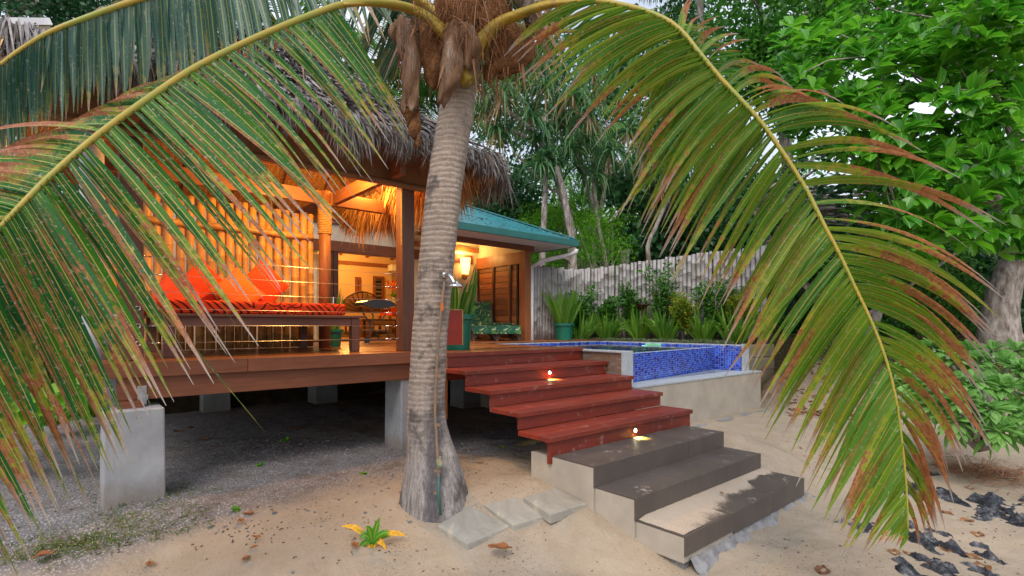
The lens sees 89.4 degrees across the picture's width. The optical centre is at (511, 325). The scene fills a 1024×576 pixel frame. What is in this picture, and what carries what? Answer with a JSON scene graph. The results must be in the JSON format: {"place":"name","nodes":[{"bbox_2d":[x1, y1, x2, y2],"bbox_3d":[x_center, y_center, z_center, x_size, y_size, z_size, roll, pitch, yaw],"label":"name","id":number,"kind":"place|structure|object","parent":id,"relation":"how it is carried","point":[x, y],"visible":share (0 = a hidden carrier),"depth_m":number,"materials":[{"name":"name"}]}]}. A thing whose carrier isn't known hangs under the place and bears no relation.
{"place":"outdoors","nodes":[
{"label":"outdoors","id":0,"kind":"place"},
{"bbox_2d":[4,366,88,415],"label":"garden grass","id":1,"kind":"structure","parent":0,"point":[52,380],"depth_m":10.23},
{"bbox_2d":[386,279,395,307],"bbox_3d":[-3.139,-0.878,13.938,0.543,0.815,0.535,0,0,5],"label":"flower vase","id":2,"kind":"object","parent":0,"point":[393,295],"visible":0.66,"depth_m":13.85,"materials":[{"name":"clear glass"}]},
{"bbox_2d":[0,325,1023,575],"bbox_3d":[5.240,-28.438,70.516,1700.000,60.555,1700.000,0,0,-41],"label":"ground","id":3,"kind":"structure","parent":0,"point":[586,541],"depth_m":4.04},
{"bbox_2d":[0,17,52,60],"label":"neighbour roof","id":4,"kind":"structure","parent":3,"relation":"on","point":[44,23],"depth_m":8.05,"materials":[{"name":"white plastic"}]},
{"bbox_2d":[0,142,78,232],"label":"garden hedge","id":5,"kind":"object","parent":3,"relation":"on","point":[44,192],"visible":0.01,"depth_m":10.74,"materials":[{"name":"green plant"}]},
{"bbox_2d":[31,550,54,557],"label":"fallen leaf","id":6,"kind":"object","parent":3,"relation":"on","point":[43,552],"visible":1,"depth_m":3.25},
{"bbox_2d":[12,392,89,434],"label":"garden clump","id":7,"kind":"object","parent":3,"relation":"on","point":[44,423],"visible":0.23,"depth_m":6.15,"materials":[{"name":"green plant"}]},
{"bbox_2d":[0,346,102,431],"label":"spider lily","id":8,"kind":"object","parent":3,"relation":"on","point":[59,397],"visible":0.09,"depth_m":4.17,"materials":[{"name":"green plant"}]},
{"bbox_2d":[0,0,117,189],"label":"leaved tree","id":9,"kind":"object","parent":3,"relation":"on","point":[58,11],"visible":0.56,"depth_m":14.45,"materials":[{"name":"green plant"}]},
{"bbox_2d":[60,388,114,423],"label":"garden clump","id":10,"kind":"object","parent":3,"relation":"on","point":[92,413],"visible":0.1,"depth_m":6.61,"materials":[{"name":"green plant"}]},
{"bbox_2d":[0,478,242,571],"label":"grass","id":11,"kind":"structure","parent":3,"relation":"on","point":[75,544],"depth_m":3.49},
{"bbox_2d":[235,0,361,60],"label":"background palm","id":12,"kind":"object","parent":3,"relation":"on","point":[274,21],"visible":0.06,"depth_m":17.73,"materials":[{"name":"green plant"}]},
{"bbox_2d":[170,439,536,573],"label":"gravel","id":13,"kind":"structure","parent":3,"relation":"on","point":[266,487],"depth_m":5.07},
{"bbox_2d":[92,338,626,509],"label":"timber deck","id":14,"kind":"structure","parent":3,"relation":"on","point":[321,374],"depth_m":4.74,"materials":[{"name":"brown wood"}]},
{"bbox_2d":[79,130,110,359],"bbox_3d":[-3.541,-0.785,4.401,0.218,2.452,0.198,0,0,-41],"label":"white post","id":15,"kind":"object","parent":14,"relation":"on","point":[96,151],"visible":0.06,"depth_m":4.33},
{"bbox_2d":[108,193,313,351],"bbox_3d":[-3.537,-0.630,6.289,2.251,1.820,0.163,0,0,-41],"label":"bamboo screen","id":16,"kind":"object","parent":14,"relation":"on","point":[269,336],"visible":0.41,"depth_m":6.48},
{"bbox_2d":[144,313,365,357],"bbox_3d":[-2.862,0.088,5.758,1.940,0.400,1.480,0,0,-41],"label":"daybed","id":17,"kind":"object","parent":14,"relation":"on","point":[302,322],"visible":0.7,"depth_m":5.32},
{"bbox_2d":[144,299,344,314],"bbox_3d":[-3.000,-0.177,5.672,1.860,0.126,1.390,0,0,-41],"label":"mattress","id":18,"kind":"object","parent":17,"relation":"on","point":[272,308],"visible":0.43,"depth_m":5.18,"materials":[{"name":"red fabric"}]},
{"bbox_2d":[152,272,199,299],"bbox_3d":[-3.579,-0.347,5.562,0.440,0.440,0.155,23,-51,-27],"label":"cushion","id":19,"kind":"object","parent":18,"relation":"on","point":[168,286],"visible":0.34,"depth_m":5.48,"materials":[{"name":"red fabric"}]},
{"bbox_2d":[181,258,221,300],"bbox_3d":[-3.441,-0.431,5.774,0.155,0.470,0.470,-12,37,35],"label":"cushion","id":20,"kind":"object","parent":18,"relation":"on","point":[200,285],"visible":0.43,"depth_m":5.70,"materials":[{"name":"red fabric"}]},
{"bbox_2d":[209,266,265,301],"bbox_3d":[-3.105,-0.381,5.878,0.155,0.440,0.440,-20,31,38],"label":"cushion","id":21,"kind":"object","parent":18,"relation":"on","point":[247,287],"visible":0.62,"depth_m":5.85,"materials":[{"name":"orange fabric"}]},
{"bbox_2d":[245,260,288,301],"bbox_3d":[-2.957,-0.496,6.191,0.156,0.470,0.470,-11,38,31],"label":"cushion","id":22,"kind":"object","parent":18,"relation":"on","point":[261,283],"visible":0.69,"depth_m":6.14,"materials":[{"name":"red fabric"}]},
{"bbox_2d":[0,16,517,360],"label":"thatched pavilion","id":23,"kind":"structure","parent":14,"relation":"on","point":[393,199],"depth_m":5.73,"materials":[{"name":"plant"}]},
{"bbox_2d":[136,256,398,345],"bbox_3d":[-2.190,-0.217,5.079,2.452,0.771,0.076,0,0,-41],"label":"wire balustrade","id":24,"kind":"object","parent":23,"relation":"attached to","point":[272,295],"visible":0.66,"depth_m":5.12,"materials":[{"name":"metal"}]},
{"bbox_2d":[318,285,343,346],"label":"potted snake plant","id":25,"kind":"object","parent":14,"relation":"on","point":[336,333],"visible":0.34,"depth_m":7.02,"materials":[{"name":"green plant"}]},
{"bbox_2d":[353,300,395,342],"bbox_3d":[-2.304,-0.078,9.033,0.799,0.735,0.434,0,0,-41],"label":"table","id":26,"kind":"object","parent":14,"relation":"on","point":[371,304],"visible":0.91,"depth_m":8.83,"materials":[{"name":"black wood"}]},
{"bbox_2d":[361,319,395,337],"bbox_3d":[-2.940,0.060,11.855,0.900,0.420,0.400,0,0,-41],"label":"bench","id":27,"kind":"object","parent":14,"relation":"on","point":[364,326],"visible":0.49,"depth_m":11.68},
{"bbox_2d":[447,309,462,344],"bbox_3d":[-0.661,0.405,5.664,0.292,1.170,0.045,0,0,-41],"label":"notice board","id":28,"kind":"object","parent":14,"relation":"on","point":[455,332],"visible":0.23,"depth_m":5.69,"materials":[{"name":"brown wood"}]},
{"bbox_2d":[447,264,478,349],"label":"potted leafy plant","id":29,"kind":"object","parent":14,"relation":"on","point":[456,302],"visible":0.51,"depth_m":6.22,"materials":[{"name":"green plant"}]},
{"bbox_2d":[471,302,496,340],"bbox_3d":[-0.597,-0.114,10.566,0.504,0.807,1.654,0,0,-7],"label":"sun lounger","id":30,"kind":"object","parent":14,"relation":"on","point":[481,322],"visible":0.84,"depth_m":10.91,"materials":[{"name":"green fabric"}]},
{"bbox_2d":[491,304,521,340],"bbox_3d":[-0.149,-0.096,10.582,0.504,0.773,1.654,0,0,-7],"label":"sun lounger","id":31,"kind":"object","parent":14,"relation":"on","point":[508,328],"visible":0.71,"depth_m":9.85,"materials":[{"name":"green fabric"}]},
{"bbox_2d":[540,283,584,339],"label":"potted strap plant","id":32,"kind":"object","parent":14,"relation":"on","point":[562,311],"visible":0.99,"depth_m":10.45,"materials":[{"name":"green plant"}]},
{"bbox_2d":[286,0,438,115],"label":"background palm","id":33,"kind":"object","parent":3,"relation":"on","point":[357,33],"visible":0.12,"depth_m":15.79,"materials":[{"name":"green plant"}]},
{"bbox_2d":[147,199,578,413],"bbox_3d":[-3.305,-0.776,10.806,7.500,4.732,6.712,0,0,-41],"label":"bungalow","id":34,"kind":"object","parent":3,"relation":"on","point":[498,249],"visible":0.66,"depth_m":10.43,"materials":[{"name":"beige paint"}]},
{"bbox_2d":[355,277,360,291],"bbox_3d":[-4.233,-0.995,14.245,0.161,0.690,0.050,0,0,-41],"label":"window","id":35,"kind":"structure","parent":34,"relation":"in","point":[357,279],"depth_m":14.22,"materials":[{"name":"brown wood"}]},
{"bbox_2d":[360,319,374,336],"bbox_3d":[-3.525,0.060,12.275,0.520,0.420,0.512,0,0,-41],"label":"wicker basket","id":36,"kind":"object","parent":34,"relation":"on","point":[361,328],"visible":0.21,"depth_m":12.06,"materials":[{"name":"wicker"}]},
{"bbox_2d":[343,291,392,333],"bbox_3d":[-3.547,-0.300,12.757,1.179,1.140,0.760,0,0,-41],"label":"rattan chair","id":37,"kind":"object","parent":34,"relation":"on","point":[350,307],"visible":0.45,"depth_m":12.88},
{"bbox_2d":[373,276,383,298],"bbox_3d":[-3.773,-0.965,14.645,0.328,0.866,0.055,0,0,-41],"label":"window","id":38,"kind":"structure","parent":34,"relation":"in","point":[378,281],"depth_m":14.64,"materials":[{"name":"brown wood"}]},
{"bbox_2d":[378,308,395,331],"bbox_3d":[-3.034,-0.100,14.051,0.980,0.739,0.690,0,0,-41],"label":"chair","id":39,"kind":"object","parent":34,"relation":"on","point":[389,315],"visible":0.2,"depth_m":13.61,"materials":[{"name":"red fabric"}]},
{"bbox_2d":[388,264,395,272],"bbox_3d":[-3.237,-1.625,14.959,0.670,0.230,0.230,0,0,-41],"label":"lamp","id":40,"kind":"object","parent":34,"relation":"attached to","point":[391,268],"visible":0.44,"depth_m":14.72,"materials":[{"name":"white paint"}]},
{"bbox_2d":[391,275,395,307],"bbox_3d":[-3.338,-0.904,15.010,0.358,1.131,0.020,0,0,-41],"label":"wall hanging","id":41,"kind":"object","parent":34,"relation":"attached to","point":[393,277],"depth_m":14.91},
{"bbox_2d":[460,257,470,279],"bbox_3d":[-1.023,-1.245,11.328,0.249,0.491,0.243,0,0,-41],"label":"wall lamp","id":42,"kind":"object","parent":34,"relation":"attached to","point":[465,264],"visible":1,"depth_m":11.26,"materials":[{"name":"white"}]},
{"bbox_2d":[341,517,406,549],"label":"palm seedling","id":43,"kind":"object","parent":3,"relation":"on","point":[373,537],"visible":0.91,"depth_m":3.59,"materials":[{"name":"green plant"}]},
{"bbox_2d":[364,65,494,141],"bbox_3d":[-3.464,-4.177,17.018,5.366,8.275,6.108,0,0,-41],"label":"background palm","id":44,"kind":"object","parent":3,"relation":"on","point":[394,92],"visible":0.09,"depth_m":16.84,"materials":[{"name":"green plant"}]},
{"bbox_2d":[438,506,508,549],"bbox_3d":[-0.275,1.515,3.855,0.416,0.190,0.372,0,0,38],"label":"paver","id":45,"kind":"object","parent":3,"relation":"on","point":[468,528],"visible":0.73,"depth_m":3.82,"materials":[{"name":"stone"}]},
{"bbox_2d":[488,542,511,548],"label":"fallen leaf","id":46,"kind":"object","parent":3,"relation":"on","point":[502,545],"visible":1,"depth_m":3.58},
{"bbox_2d":[0,0,1006,574],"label":"coconut palm","id":47,"kind":"object","parent":3,"relation":"on","point":[52,272],"visible":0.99,"depth_m":2.94,"materials":[{"name":"green plant"}]},
{"bbox_2d":[433,272,462,515],"bbox_3d":[-0.487,0.501,3.966,0.223,1.834,0.230,0,0,-10],"label":"outdoor shower","id":48,"kind":"object","parent":47,"relation":"attached to","point":[439,461],"visible":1,"depth_m":4.02,"materials":[{"name":"silver metal"}]},
{"bbox_2d":[2,420,1021,574],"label":"debris","id":49,"kind":"object","parent":3,"relation":"on","point":[375,521],"visible":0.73,"depth_m":3.67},
{"bbox_2d":[484,497,544,529],"bbox_3d":[0.027,1.455,3.968,0.505,0.182,0.250,0,0,37],"label":"paver","id":50,"kind":"object","parent":3,"relation":"on","point":[516,513],"visible":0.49,"depth_m":3.95,"materials":[{"name":"stone"}]},
{"bbox_2d":[465,148,564,230],"bbox_3d":[-0.415,-2.634,15.014,3.989,5.561,4.206,0,0,18],"label":"vine shrub","id":51,"kind":"object","parent":3,"relation":"on","point":[520,199],"visible":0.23,"depth_m":14.20,"materials":[{"name":"green plant"}]},
{"bbox_2d":[15,126,1023,329],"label":"woodland","id":52,"kind":"object","parent":3,"relation":"on","point":[814,173],"visible":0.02,"depth_m":23.50,"materials":[{"name":"green plant"}]},
{"bbox_2d":[507,106,572,265],"bbox_3d":[0.639,-2.363,12.237,1.615,5.344,2.139,0,0,3],"label":"slender tree","id":53,"kind":"object","parent":3,"relation":"on","point":[549,152],"visible":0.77,"depth_m":12.03,"materials":[{"name":"green plant"}]},
{"bbox_2d":[509,195,579,268],"bbox_3d":[0.801,-1.661,13.629,2.463,3.776,2.576,0,0,-13],"label":"feathery shrub","id":54,"kind":"object","parent":3,"relation":"on","point":[536,223],"visible":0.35,"depth_m":13.51,"materials":[{"name":"green plant"}]},
{"bbox_2d":[469,54,624,268],"bbox_3d":[0.653,-3.220,12.513,4.184,6.865,2.374,0,0,-1],"label":"pandanus tree","id":55,"kind":"object","parent":3,"relation":"on","point":[500,137],"visible":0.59,"depth_m":12.28,"materials":[{"name":"green plant"}]},
{"bbox_2d":[511,117,599,269],"bbox_3d":[1.035,-2.161,11.934,1.905,5.163,1.840,0,0,-41],"label":"slender tree","id":56,"kind":"object","parent":3,"relation":"on","point":[572,261],"visible":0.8,"depth_m":11.77,"materials":[{"name":"green plant"}]},
{"bbox_2d":[524,488,586,523],"bbox_3d":[0.335,1.397,4.036,0.348,0.144,0.359,0,0,-41],"label":"paver","id":57,"kind":"object","parent":3,"relation":"on","point":[551,506],"visible":0.83,"depth_m":3.98,"materials":[{"name":"stone"}]},
{"bbox_2d":[527,168,608,269],"bbox_3d":[1.630,-2.314,14.768,2.479,4.899,2.435,0,0,4],"label":"feathery shrub","id":58,"kind":"object","parent":3,"relation":"on","point":[559,207],"visible":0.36,"depth_m":14.55,"materials":[{"name":"green plant"}]},
{"bbox_2d":[446,348,692,463],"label":"timber steps","id":59,"kind":"structure","parent":3,"relation":"on","point":[503,374],"depth_m":5.37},
{"bbox_2d":[524,194,621,264],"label":"background palm","id":60,"kind":"object","parent":3,"relation":"on","point":[578,224],"visible":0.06,"depth_m":16.98,"materials":[{"name":"green plant"}]},
{"bbox_2d":[552,114,638,267],"bbox_3d":[1.756,-2.441,12.293,2.004,5.319,2.149,0,0,-41],"label":"slender tree","id":61,"kind":"object","parent":3,"relation":"on","point":[603,149],"visible":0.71,"depth_m":12.21,"materials":[{"name":"green plant"}]},
{"bbox_2d":[557,200,645,288],"bbox_3d":[2.216,-1.465,12.707,2.288,3.390,2.675,0,0,3],"label":"feathery shrub","id":62,"kind":"object","parent":3,"relation":"on","point":[588,253],"visible":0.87,"depth_m":12.65,"materials":[{"name":"green plant"}]},
{"bbox_2d":[470,0,740,268],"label":"leaved tree","id":63,"kind":"object","parent":3,"relation":"on","point":[610,97],"visible":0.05,"depth_m":18.53,"materials":[{"name":"green plant"}]},
{"bbox_2d":[559,116,684,298],"bbox_3d":[2.734,-2.581,13.511,3.559,5.591,1.784,0,0,-1],"label":"pandanus tree","id":64,"kind":"object","parent":3,"relation":"on","point":[627,125],"visible":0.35,"depth_m":13.46,"materials":[{"name":"green plant"}]},
{"bbox_2d":[480,341,779,427],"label":"swimming pool","id":65,"kind":"structure","parent":3,"relation":"on","point":[686,375],"depth_m":7.72,"materials":[{"name":"tile"}]},
{"bbox_2d":[570,144,712,316],"bbox_3d":[3.784,-2.816,15.012,3.724,5.759,4.598,0,0,27],"label":"vine shrub","id":66,"kind":"object","parent":3,"relation":"on","point":[622,193],"visible":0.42,"depth_m":14.27,"materials":[{"name":"green plant"}]},
{"bbox_2d":[570,99,712,305],"bbox_3d":[4.326,-3.394,16.084,4.678,6.782,4.194,0,0,-41],"label":"background palm","id":67,"kind":"object","parent":3,"relation":"on","point":[613,128],"visible":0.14,"depth_m":15.81,"materials":[{"name":"green plant"}]},
{"bbox_2d":[520,340,769,344],"bbox_3d":[2.608,0.905,10.914,3.600,1.170,4.470,0,0,-41],"label":"garden bed","id":68,"kind":"object","parent":3,"relation":"on","point":[753,343],"visible":0.1,"depth_m":9.86,"materials":[{"name":"soil"}]},
{"bbox_2d":[569,283,602,328],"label":"garden shrub","id":69,"kind":"object","parent":68,"relation":"on","point":[584,307],"visible":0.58,"depth_m":11.16,"materials":[{"name":"green plant"}]},
{"bbox_2d":[572,306,605,338],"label":"strap plant","id":70,"kind":"object","parent":68,"relation":"on","point":[587,330],"visible":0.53,"depth_m":10.93,"materials":[{"name":"green plant"}]},
{"bbox_2d":[591,295,623,325],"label":"garden shrub","id":71,"kind":"object","parent":68,"relation":"on","point":[612,304],"visible":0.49,"depth_m":11.61,"materials":[{"name":"green plant"}]},
{"bbox_2d":[590,301,630,337],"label":"strap plant","id":72,"kind":"object","parent":68,"relation":"on","point":[613,330],"visible":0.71,"depth_m":11.29,"materials":[{"name":"green plant"}]},
{"bbox_2d":[618,249,630,333],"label":"shrub","id":73,"kind":"object","parent":68,"relation":"on","point":[626,258],"visible":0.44,"depth_m":13.19,"materials":[{"name":"green plant"}]},
{"bbox_2d":[616,281,648,324],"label":"garden shrub","id":74,"kind":"object","parent":68,"relation":"on","point":[628,301],"visible":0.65,"depth_m":11.63,"materials":[{"name":"green plant"}]},
{"bbox_2d":[612,303,653,338],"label":"strap plant","id":75,"kind":"object","parent":68,"relation":"on","point":[635,329],"visible":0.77,"depth_m":11.14,"materials":[{"name":"green plant"}]},
{"bbox_2d":[634,297,651,324],"bbox_3d":[2.877,-0.170,11.559,0.457,0.980,0.480,0,0,6],"label":"dracaena","id":76,"kind":"object","parent":68,"relation":"on","point":[643,306],"visible":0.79,"depth_m":11.50,"materials":[{"name":"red plant"}]},
{"bbox_2d":[567,337,733,343],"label":"border grass","id":77,"kind":"structure","parent":68,"relation":"on","point":[664,340],"depth_m":10.15,"materials":[{"name":"green plant"}]},
{"bbox_2d":[534,245,767,341],"bbox_3d":[2.756,-0.633,11.227,4.768,1.909,1.642,0,0,5],"label":"bamboo fence","id":78,"kind":"object","parent":68,"relation":"on","point":[551,278],"visible":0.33,"depth_m":11.29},
{"bbox_2d":[636,259,684,322],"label":"garden shrub","id":79,"kind":"object","parent":68,"relation":"on","point":[663,301],"visible":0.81,"depth_m":11.08,"materials":[{"name":"green plant"}]},
{"bbox_2d":[640,306,686,340],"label":"strap plant","id":80,"kind":"object","parent":68,"relation":"on","point":[659,330],"visible":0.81,"depth_m":10.48,"materials":[{"name":"green plant"}]},
{"bbox_2d":[668,290,701,339],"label":"garden shrub","id":81,"kind":"object","parent":68,"relation":"on","point":[684,310],"visible":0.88,"depth_m":10.47,"materials":[{"name":"green plant"}]},
{"bbox_2d":[675,303,728,341],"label":"strap plant","id":82,"kind":"object","parent":68,"relation":"on","point":[704,331],"visible":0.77,"depth_m":10.11,"materials":[{"name":"green plant"}]},
{"bbox_2d":[686,273,747,339],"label":"garden shrub","id":83,"kind":"object","parent":68,"relation":"on","point":[710,306],"visible":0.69,"depth_m":10.37,"materials":[{"name":"green plant"}]},
{"bbox_2d":[705,303,759,342],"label":"strap plant","id":84,"kind":"object","parent":68,"relation":"on","point":[736,333],"visible":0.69,"depth_m":9.75,"materials":[{"name":"green plant"}]},
{"bbox_2d":[722,281,761,324],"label":"garden shrub","id":85,"kind":"object","parent":68,"relation":"on","point":[733,303],"visible":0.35,"depth_m":10.05,"materials":[{"name":"green plant"}]},
{"bbox_2d":[639,131,695,283],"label":"slender tree","id":86,"kind":"object","parent":3,"relation":"on","point":[651,235],"visible":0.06,"depth_m":12.35,"materials":[{"name":"grey plant"}]},
{"bbox_2d":[531,425,815,575],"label":"tiled steps","id":87,"kind":"structure","parent":3,"relation":"on","point":[625,485],"depth_m":4.18,"materials":[{"name":"grey tile"}]},
{"bbox_2d":[639,468,775,534],"bbox_3d":[1.778,1.386,4.230,1.985,0.019,0.360,0,0,-41],"label":"sand drift","id":88,"kind":"object","parent":87,"relation":"on","point":[677,517],"visible":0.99,"depth_m":3.92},
{"bbox_2d":[639,0,733,233],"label":"background palm","id":89,"kind":"object","parent":3,"relation":"on","point":[700,5],"visible":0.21,"depth_m":18.20,"materials":[{"name":"green plant"}]},
{"bbox_2d":[644,158,805,286],"bbox_3d":[6.321,-2.432,14.638,5.441,5.105,4.875,0,0,11],"label":"vine shrub","id":90,"kind":"object","parent":3,"relation":"on","point":[697,247],"visible":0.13,"depth_m":13.90,"materials":[{"name":"green plant"}]},
{"bbox_2d":[749,344,773,383],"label":"retaining wall","id":91,"kind":"structure","parent":3,"relation":"on","point":[768,373],"depth_m":9.63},
{"bbox_2d":[815,565,830,574],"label":"fallen leaf","id":92,"kind":"object","parent":3,"relation":"on","point":[818,568],"visible":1,"depth_m":3.50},
{"bbox_2d":[685,0,977,327],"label":"leaved tree","id":93,"kind":"object","parent":3,"relation":"on","point":[757,43],"visible":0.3,"depth_m":13.62,"materials":[{"name":"green plant"}]},
{"bbox_2d":[769,258,895,335],"bbox_3d":[8.118,-0.439,13.404,4.802,2.846,3.266,0,0,-41],"label":"understorey shrub","id":94,"kind":"object","parent":3,"relation":"on","point":[796,298],"visible":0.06,"depth_m":13.07,"materials":[{"name":"green plant"}]},
{"bbox_2d":[865,309,882,339],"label":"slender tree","id":95,"kind":"object","parent":3,"relation":"on","point":[876,315],"visible":0.13,"depth_m":10.13,"materials":[{"name":"grey plant"}]},
{"bbox_2d":[753,145,1012,336],"bbox_3d":[9.059,-2.024,11.941,8.008,4.862,3.398,0,0,0],"label":"broadleaf tree","id":96,"kind":"object","parent":3,"relation":"on","point":[819,192],"visible":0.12,"depth_m":11.80,"materials":[{"name":"green plant"}]},
{"bbox_2d":[765,0,1023,357],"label":"broadleaf tree","id":97,"kind":"object","parent":3,"relation":"on","point":[958,47],"visible":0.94,"depth_m":7.16,"materials":[{"name":"green plant"}]},
{"bbox_2d":[785,336,1021,419],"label":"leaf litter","id":98,"kind":"object","parent":3,"relation":"on","point":[801,413],"visible":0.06,"depth_m":8.35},
{"bbox_2d":[828,517,1006,564],"bbox_3d":[3.120,1.653,4.055,1.100,0.171,0.520,0,0,34],"label":"coral rock","id":99,"kind":"object","parent":3,"relation":"on","point":[928,543],"visible":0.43,"depth_m":3.91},
{"bbox_2d":[869,241,972,314],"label":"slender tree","id":100,"kind":"object","parent":3,"relation":"on","point":[912,283],"visible":0.12,"depth_m":10.77,"materials":[{"name":"brown plant"}]},
{"bbox_2d":[852,243,1000,339],"bbox_3d":[10.718,-0.848,13.218,6.208,3.523,4.206,0,0,-41],"label":"understorey shrub","id":101,"kind":"object","parent":3,"relation":"on","point":[941,301],"visible":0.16,"depth_m":12.44,"materials":[{"name":"green plant"}]},
{"bbox_2d":[888,552,999,575],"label":"coral rock","id":102,"kind":"object","parent":3,"relation":"on","point":[906,568],"visible":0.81,"depth_m":3.51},
{"bbox_2d":[886,338,1023,502],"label":"beach shrub","id":103,"kind":"object","parent":3,"relation":"on","point":[997,421],"visible":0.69,"depth_m":5.38,"materials":[{"name":"green plant"}]},
{"bbox_2d":[903,481,1023,514],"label":"coral rock","id":104,"kind":"object","parent":3,"relation":"on","point":[988,499],"visible":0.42,"depth_m":4.84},
{"bbox_2d":[966,553,982,559],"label":"fallen leaf","id":105,"kind":"object","parent":3,"relation":"on","point":[975,556],"visible":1,"depth_m":3.76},
{"bbox_2d":[974,560,991,570],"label":"fallen leaf","id":106,"kind":"object","parent":3,"relation":"on","point":[977,563],"visible":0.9,"depth_m":3.60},
{"bbox_2d":[964,504,1023,526],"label":"coral rock","id":107,"kind":"object","parent":3,"relation":"on","point":[1016,518],"visible":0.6,"depth_m":4.47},
{"bbox_2d":[967,253,1023,333],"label":"understorey shrub","id":108,"kind":"object","parent":3,"relation":"on","point":[1022,311],"visible":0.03,"depth_m":12.09,"materials":[{"name":"green plant"}]},
{"bbox_2d":[1,0,1022,233],"label":"sky","id":109,"kind":"structure","parent":0,"point":[919,107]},
{"bbox_2d":[520,172,1023,326],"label":"wooded hillside","id":110,"kind":"structure","parent":0,"point":[833,255],"depth_m":25.95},
{"bbox_2d":[771,332,1019,390],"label":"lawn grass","id":111,"kind":"structure","parent":0,"point":[884,335],"depth_m":11.77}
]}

